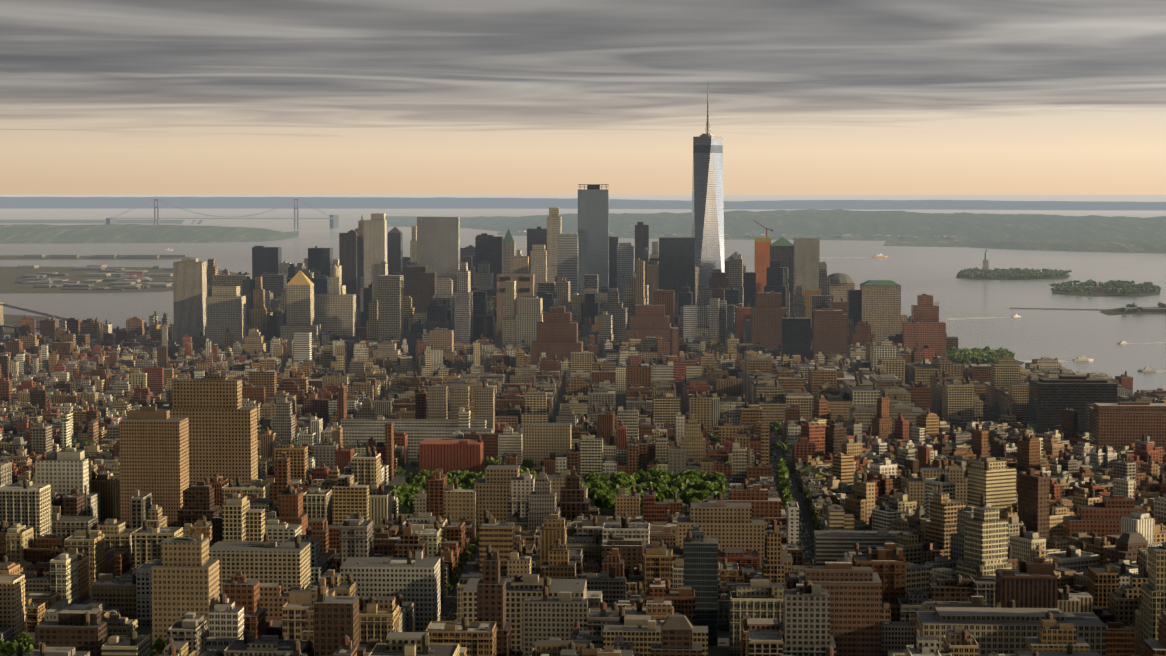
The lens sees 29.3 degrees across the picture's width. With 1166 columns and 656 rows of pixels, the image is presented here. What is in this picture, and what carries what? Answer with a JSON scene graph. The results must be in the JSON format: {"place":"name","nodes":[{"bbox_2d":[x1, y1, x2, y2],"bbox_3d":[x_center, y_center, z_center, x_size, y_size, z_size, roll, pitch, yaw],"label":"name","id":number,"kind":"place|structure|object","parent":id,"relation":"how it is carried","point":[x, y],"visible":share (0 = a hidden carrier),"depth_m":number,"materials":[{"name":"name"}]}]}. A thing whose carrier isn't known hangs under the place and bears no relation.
{"place":"outdoors","nodes":[
{"label":"outdoors","id":0,"kind":"place"},
{"bbox_2d":[3,314,48,333],"bbox_3d":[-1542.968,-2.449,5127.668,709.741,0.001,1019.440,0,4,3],"label":"brooklyn heights ground","id":1,"kind":"structure","parent":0,"point":[8,319],"depth_m":5374.05,"materials":[{"name":"grey concrete"}]},
{"bbox_2d":[0,255,194,259],"bbox_3d":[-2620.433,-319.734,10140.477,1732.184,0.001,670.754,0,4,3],"label":"shoreline","id":2,"kind":"structure","parent":0,"point":[13,257],"depth_m":10009.64,"materials":[{"name":"grey concrete"}]},
{"bbox_2d":[0,220,203,223],"bbox_3d":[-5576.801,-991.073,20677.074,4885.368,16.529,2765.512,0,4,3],"label":"distant shoreline","id":3,"kind":"structure","parent":0,"point":[103,221],"depth_m":20253.48,"materials":[{"name":"grey"}]},
{"bbox_2d":[0,267,237,292],"bbox_3d":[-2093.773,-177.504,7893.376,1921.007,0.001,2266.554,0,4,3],"label":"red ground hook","id":4,"kind":"object","parent":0,"point":[9,276],"visible":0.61,"depth_m":7746.40,"materials":[{"name":"concrete"}]},
{"bbox_2d":[0,224,298,243],"bbox_3d":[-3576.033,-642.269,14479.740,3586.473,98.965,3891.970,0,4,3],"label":"distant land","id":5,"kind":"structure","parent":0,"point":[65,234],"depth_m":13154.53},
{"bbox_2d":[106,198,338,228],"bbox_3d":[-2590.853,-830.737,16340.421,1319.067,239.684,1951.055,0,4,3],"label":"suspension bridge","id":6,"kind":"structure","parent":0,"point":[334,221],"depth_m":16414.11,"materials":[{"name":"grey metal"}]},
{"bbox_2d":[8,348,1023,655],"bbox_3d":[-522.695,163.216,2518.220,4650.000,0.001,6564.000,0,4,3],"label":"street","id":7,"kind":"structure","parent":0,"point":[712,650],"depth_m":2126.38,"materials":[{"name":"grey asphalt"}]},
{"bbox_2d":[30,437,813,643],"bbox_3d":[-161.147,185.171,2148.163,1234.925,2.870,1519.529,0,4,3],"label":"traffic cars","id":8,"kind":"object","parent":7,"relation":"on","point":[455,597],"depth_m":2079.97,"materials":[{"name":"paint"}]},
{"bbox_2d":[0,267,1165,655],"bbox_3d":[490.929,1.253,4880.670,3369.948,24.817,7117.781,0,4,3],"label":"tree foliage","id":9,"kind":"object","parent":7,"relation":"on","point":[688,487],"visible":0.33,"depth_m":2346.51,"materials":[{"name":"green plant"}]},
{"bbox_2d":[0,184,1165,655],"bbox_3d":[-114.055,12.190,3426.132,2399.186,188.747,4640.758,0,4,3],"label":"city buildings","id":10,"kind":"structure","parent":7,"relation":"on","point":[70,541],"depth_m":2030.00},
{"bbox_2d":[691,89,724,304],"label":"skyscraper","id":11,"kind":"structure","parent":7,"relation":"on","point":[707,228],"depth_m":4596.57,"materials":[{"name":"grey glass"}]},
{"bbox_2d":[398,481,725,516],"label":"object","id":12,"kind":"structure","parent":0,"point":[605,511],"depth_m":2224.83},
{"bbox_2d":[0,195,1165,392],"bbox_3d":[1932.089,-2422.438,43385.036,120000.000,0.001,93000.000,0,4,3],"label":"water","id":13,"kind":"structure","parent":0,"point":[1070,331],"depth_m":9163.88,"materials":[{"name":"grey liquid"}]},
{"bbox_2d":[0,302,114,339],"bbox_3d":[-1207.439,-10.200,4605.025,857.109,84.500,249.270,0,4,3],"label":"bridge","id":14,"kind":"structure","parent":13,"relation":"on","point":[2,325],"depth_m":4590.84,"materials":[{"name":"grey metal"}]},
{"bbox_2d":[0,197,1165,209],"bbox_3d":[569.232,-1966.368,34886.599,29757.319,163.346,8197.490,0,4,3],"label":"highland hills","id":15,"kind":"structure","parent":13,"relation":"on","point":[257,203],"depth_m":33349.53,"materials":[{"name":"blue"}]},
{"bbox_2d":[853,253,887,257],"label":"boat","id":16,"kind":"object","parent":13,"relation":"on","point":[879,255],"depth_m":10188.42,"materials":[{"name":"paint"}]},
{"bbox_2d":[950,314,1020,319],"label":"boat","id":17,"kind":"object","parent":13,"relation":"on","point":[1015,315],"visible":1,"depth_m":5480.16,"materials":[{"name":"paint"}]},
{"bbox_2d":[1022,355,1092,361],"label":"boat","id":18,"kind":"object","parent":13,"relation":"on","point":[1082,358],"visible":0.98,"depth_m":4146.00,"materials":[{"name":"paint"}]},
{"bbox_2d":[1117,341,1165,343],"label":"boat","id":19,"kind":"object","parent":13,"relation":"on","point":[1122,342],"visible":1,"depth_m":4606.84,"materials":[{"name":"paint"}]},
{"bbox_2d":[1138,366,1165,371],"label":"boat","id":20,"kind":"object","parent":13,"relation":"on","point":[1147,369],"visible":1,"depth_m":3909.68,"materials":[{"name":"paint"}]},
{"bbox_2d":[0,0,1165,194],"label":"sky","id":21,"kind":"structure","parent":0,"point":[98,97],"materials":[{"name":"grey"}]},
{"bbox_2d":[498,232,964,240],"bbox_3d":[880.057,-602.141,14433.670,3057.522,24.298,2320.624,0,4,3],"label":"staten shore town","id":22,"kind":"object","parent":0,"point":[823,237],"visible":0.54,"depth_m":13627.00},
{"bbox_2d":[386,209,1165,241],"bbox_3d":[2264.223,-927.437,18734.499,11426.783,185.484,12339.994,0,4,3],"label":"distant hills","id":23,"kind":"structure","parent":0,"point":[967,226],"depth_m":14757.55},
{"bbox_2d":[956,273,1069,279],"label":"island","id":24,"kind":"structure","parent":0,"point":[997,277],"depth_m":7830.71,"materials":[{"name":"green plant"}]},
{"bbox_2d":[981,260,989,272],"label":"statue of liberty pedestal","id":25,"kind":"object","parent":24,"relation":"on","point":[985,265],"visible":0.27,"depth_m":8196.70,"materials":[{"name":"beige stone"}]},
{"bbox_2d":[883,240,1165,253],"bbox_3d":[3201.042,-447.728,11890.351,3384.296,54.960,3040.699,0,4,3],"label":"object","id":26,"kind":"structure","parent":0,"point":[1110,246],"depth_m":11460.49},
{"bbox_2d":[1021,308,1108,309],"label":"pier","id":27,"kind":"structure","parent":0,"point":[1063,308],"depth_m":5908.69,"materials":[{"name":"grey concrete"}]},
{"bbox_2d":[1052,284,1160,295],"bbox_3d":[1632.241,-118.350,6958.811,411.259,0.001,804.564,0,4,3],"label":"island","id":28,"kind":"structure","parent":0,"point":[1095,293],"depth_m":6731.68,"materials":[{"name":"green plant"}]},
{"bbox_2d":[1100,307,1165,313],"bbox_3d":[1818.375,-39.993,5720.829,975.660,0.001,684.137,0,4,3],"label":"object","id":29,"kind":"structure","parent":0,"point":[1114,311],"depth_m":5715.60,"materials":[{"name":"grey concrete"}]},
{"label":"governors island ground","id":30,"kind":"structure","parent":0,"visible":0},
{"bbox_2d":[15,230,1165,311],"bbox_3d":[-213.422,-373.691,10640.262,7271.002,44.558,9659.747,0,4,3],"label":"port buildings","id":31,"kind":"structure","parent":30,"relation":"on","point":[121,281],"depth_m":7876.63,"materials":[{"name":"grey concrete"}]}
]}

